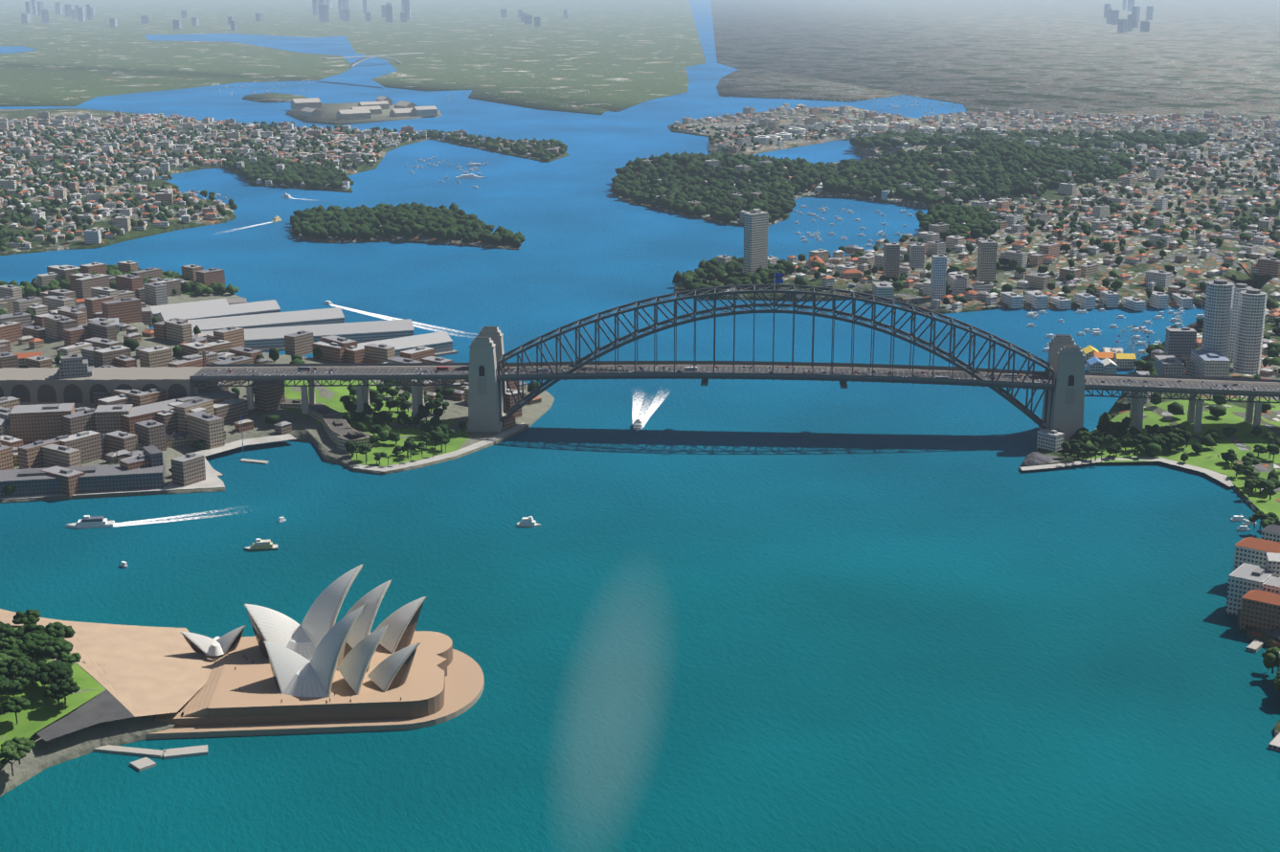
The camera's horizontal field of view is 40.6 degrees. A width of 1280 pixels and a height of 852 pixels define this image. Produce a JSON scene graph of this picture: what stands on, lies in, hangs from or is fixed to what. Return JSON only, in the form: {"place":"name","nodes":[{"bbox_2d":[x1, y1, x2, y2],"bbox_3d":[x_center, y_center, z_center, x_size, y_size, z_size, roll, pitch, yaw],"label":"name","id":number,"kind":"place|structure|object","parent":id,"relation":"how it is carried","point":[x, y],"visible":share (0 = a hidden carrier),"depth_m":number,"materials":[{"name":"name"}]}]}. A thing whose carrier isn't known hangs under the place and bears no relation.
{"place":"outdoors","nodes":[
{"label":"outdoors","id":0,"kind":"place"},
{"bbox_2d":[0,45,38,53],"bbox_3d":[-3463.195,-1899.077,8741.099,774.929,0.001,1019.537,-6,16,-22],"label":"water","id":1,"kind":"structure","parent":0,"point":[11,49],"depth_m":8818.97,"materials":[{"name":"blue liquid"}]},
{"bbox_2d":[0,628,105,765],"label":"lawn","id":2,"kind":"structure","parent":0,"point":[37,714],"depth_m":965.68,"materials":[{"name":"green plant"}]},
{"bbox_2d":[36,689,134,741],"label":"forecourt road asphalt","id":3,"kind":"structure","parent":0,"point":[106,706],"depth_m":956.11,"materials":[{"name":"grey asphalt"}]},
{"bbox_2d":[0,625,181,796],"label":"bennelong land","id":4,"kind":"structure","parent":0,"point":[41,756],"depth_m":945.51,"materials":[{"name":"grey stone"}]},
{"bbox_2d":[0,608,213,717],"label":"forecourt","id":5,"kind":"structure","parent":0,"point":[146,670],"depth_m":1032.95,"materials":[{"name":"beige stone"}]},
{"bbox_2d":[180,291,205,294],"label":"lawn","id":6,"kind":"structure","parent":0,"point":[185,293],"depth_m":2250.30,"materials":[{"name":"green plant"}]},
{"bbox_2d":[144,33,397,87],"bbox_3d":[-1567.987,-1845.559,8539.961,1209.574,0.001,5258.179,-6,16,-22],"label":"river","id":7,"kind":"structure","parent":0,"point":[365,72],"depth_m":9132.18,"materials":[{"name":"blue liquid"}]},
{"bbox_2d":[242,92,306,102],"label":"small island","id":8,"kind":"structure","parent":0,"point":[272,98],"depth_m":5574.92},
{"bbox_2d":[0,291,554,503],"bbox_3d":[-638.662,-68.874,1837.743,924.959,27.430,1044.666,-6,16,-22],"label":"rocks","id":9,"kind":"object","parent":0,"point":[309,429],"visible":0.12,"depth_m":1604.18,"materials":[{"name":"beige stone"}]},
{"bbox_2d":[0,433,295,499],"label":"waterfront quay","id":10,"kind":"structure","parent":9,"relation":"on","point":[212,480],"depth_m":1445.15,"materials":[{"name":"concrete"}]},
{"bbox_2d":[353,422,526,471],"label":"waterfront promenade","id":11,"kind":"structure","parent":9,"relation":"on","point":[505,434],"depth_m":1510.76,"materials":[{"name":"concrete"}]},
{"bbox_2d":[0,326,1262,442],"bbox_3d":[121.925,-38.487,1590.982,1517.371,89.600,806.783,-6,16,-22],"label":"bridge pylons","id":12,"kind":"object","parent":9,"relation":"on","point":[37,386],"visible":0.75,"depth_m":1601.93,"materials":[{"name":"stone"}]},
{"bbox_2d":[189,362,1279,403],"bbox_3d":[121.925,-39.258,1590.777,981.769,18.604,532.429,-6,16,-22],"label":"harbour bridge approach spans","id":13,"kind":"object","parent":12,"relation":"on","point":[1096,388],"visible":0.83,"depth_m":1590.93,"materials":[{"name":"metal"}]},
{"bbox_2d":[191,364,1279,391],"bbox_3d":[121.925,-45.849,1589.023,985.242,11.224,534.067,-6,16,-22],"label":"bridge deck","id":14,"kind":"structure","parent":13,"relation":"on","point":[738,369],"depth_m":1593.26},
{"bbox_2d":[200,365,1257,390],"bbox_3d":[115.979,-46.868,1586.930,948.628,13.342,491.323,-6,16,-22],"label":"vehicles","id":15,"kind":"object","parent":14,"relation":"on","point":[302,369],"visible":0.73,"depth_m":1588.04,"materials":[{"name":"paint"}]},
{"bbox_2d":[468,272,1085,429],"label":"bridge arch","id":16,"kind":"structure","parent":12,"relation":"attached to","point":[556,377],"depth_m":1575.94,"materials":[{"name":"metal"}]},
{"bbox_2d":[0,108,568,255],"bbox_3d":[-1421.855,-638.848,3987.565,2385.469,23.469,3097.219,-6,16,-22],"label":"land","id":17,"kind":"structure","parent":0,"point":[175,222],"depth_m":3270.98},
{"bbox_2d":[182,563,423,693],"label":"glass walls","id":18,"kind":"structure","parent":0,"point":[402,674],"depth_m":1040.94,"materials":[{"name":"glass"}]},
{"bbox_2d":[146,630,484,740],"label":"opera house podium","id":19,"kind":"object","parent":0,"point":[238,693],"visible":0.65,"depth_m":985.33,"materials":[{"name":"beige stone"}]},
{"bbox_2d":[179,563,426,696],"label":"opera house shells","id":20,"kind":"object","parent":19,"relation":"on","point":[306,655],"visible":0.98,"depth_m":1035.32},
{"bbox_2d":[0,0,706,114],"bbox_3d":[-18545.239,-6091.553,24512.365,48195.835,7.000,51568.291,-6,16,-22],"label":"land","id":21,"kind":"structure","parent":0,"point":[616,56],"depth_m":8725.64,"materials":[{"name":"green plant"}]},
{"bbox_2d":[286,102,441,125],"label":"island","id":22,"kind":"structure","parent":0,"point":[328,113],"depth_m":4878.51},
{"bbox_2d":[284,380,470,466],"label":"park lawn","id":23,"kind":"structure","parent":0,"point":[457,441],"depth_m":1586.51,"materials":[{"name":"green plant"}]},
{"bbox_2d":[291,224,519,249],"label":"island shore","id":24,"kind":"structure","parent":0,"point":[418,237],"depth_m":2691.61,"materials":[{"name":"beige stone"}]},
{"bbox_2d":[0,0,1279,851],"bbox_3d":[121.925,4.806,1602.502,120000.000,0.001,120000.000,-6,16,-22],"label":"harbour water","id":25,"kind":"structure","parent":0,"point":[735,615],"depth_m":1230.43,"materials":[{"name":"teal liquid"}]},
{"bbox_2d":[113,198,669,526],"bbox_3d":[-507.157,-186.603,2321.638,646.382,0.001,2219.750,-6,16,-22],"label":"boat wakes","id":26,"kind":"object","parent":25,"relation":"on","point":[638,406],"visible":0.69,"depth_m":1685.15,"materials":[{"name":"liquid"}]},
{"bbox_2d":[65,81,1257,771],"bbox_3d":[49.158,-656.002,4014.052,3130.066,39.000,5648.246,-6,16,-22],"label":"boats","id":27,"kind":"object","parent":25,"relation":"on","point":[92,522],"visible":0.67,"depth_m":1504.83,"materials":[{"name":"paint"}]},
{"bbox_2d":[0,121,1279,494],"bbox_3d":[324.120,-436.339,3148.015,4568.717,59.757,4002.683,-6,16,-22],"label":"trees","id":28,"kind":"object","parent":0,"point":[680,185],"visible":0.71,"depth_m":3196.74,"materials":[{"name":"green plant"}]},
{"bbox_2d":[8,392,1279,775],"bbox_3d":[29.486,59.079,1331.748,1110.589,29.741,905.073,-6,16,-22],"label":"tree trunks and limbs","id":29,"kind":"object","parent":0,"point":[445,452],"visible":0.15,"depth_m":1489.14,"materials":[{"name":"brown plant"}]},
{"bbox_2d":[0,609,81,763],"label":"trees","id":30,"kind":"object","parent":29,"relation":"on","point":[35,641],"visible":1,"depth_m":985.16,"materials":[{"name":"green plant"}]},
{"bbox_2d":[339,381,1279,692],"bbox_3d":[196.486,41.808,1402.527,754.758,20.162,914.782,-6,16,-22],"label":"trees","id":31,"kind":"object","parent":29,"relation":"on","point":[1169,439],"visible":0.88,"depth_m":1523.49,"materials":[{"name":"green plant"}]},
{"bbox_2d":[613,0,1279,525],"bbox_3d":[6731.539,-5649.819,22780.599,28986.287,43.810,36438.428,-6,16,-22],"label":"land","id":32,"kind":"structure","parent":0,"point":[1196,57],"depth_m":6595.35,"materials":[{"name":"green plant"}]},
{"bbox_2d":[0,0,1279,751],"bbox_3d":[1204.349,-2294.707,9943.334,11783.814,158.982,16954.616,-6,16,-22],"label":"city building walls","id":33,"kind":"structure","parent":32,"relation":"on","point":[1232,325],"depth_m":2185.49,"materials":[{"name":"beige concrete"}]},
{"bbox_2d":[0,0,1279,747],"bbox_3d":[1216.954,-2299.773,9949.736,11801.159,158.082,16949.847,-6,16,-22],"label":"city roofs","id":34,"kind":"structure","parent":33,"relation":"on","point":[192,314],"depth_m":2055.29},
{"bbox_2d":[1020,456,1234,486],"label":"seawall promenade","id":35,"kind":"structure","parent":32,"relation":"on","point":[1223,479],"depth_m":1482.49,"materials":[{"name":"concrete"}]},
{"bbox_2d":[1077,398,1279,520],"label":"park lawn","id":36,"kind":"structure","parent":0,"point":[1262,501],"depth_m":1526.61,"materials":[{"name":"green plant"}]},
{"bbox_2d":[1236,608,1279,736],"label":"shoreline","id":37,"kind":"structure","parent":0,"point":[1269,638],"depth_m":1102.74,"materials":[{"name":"grey stone"}]}
]}

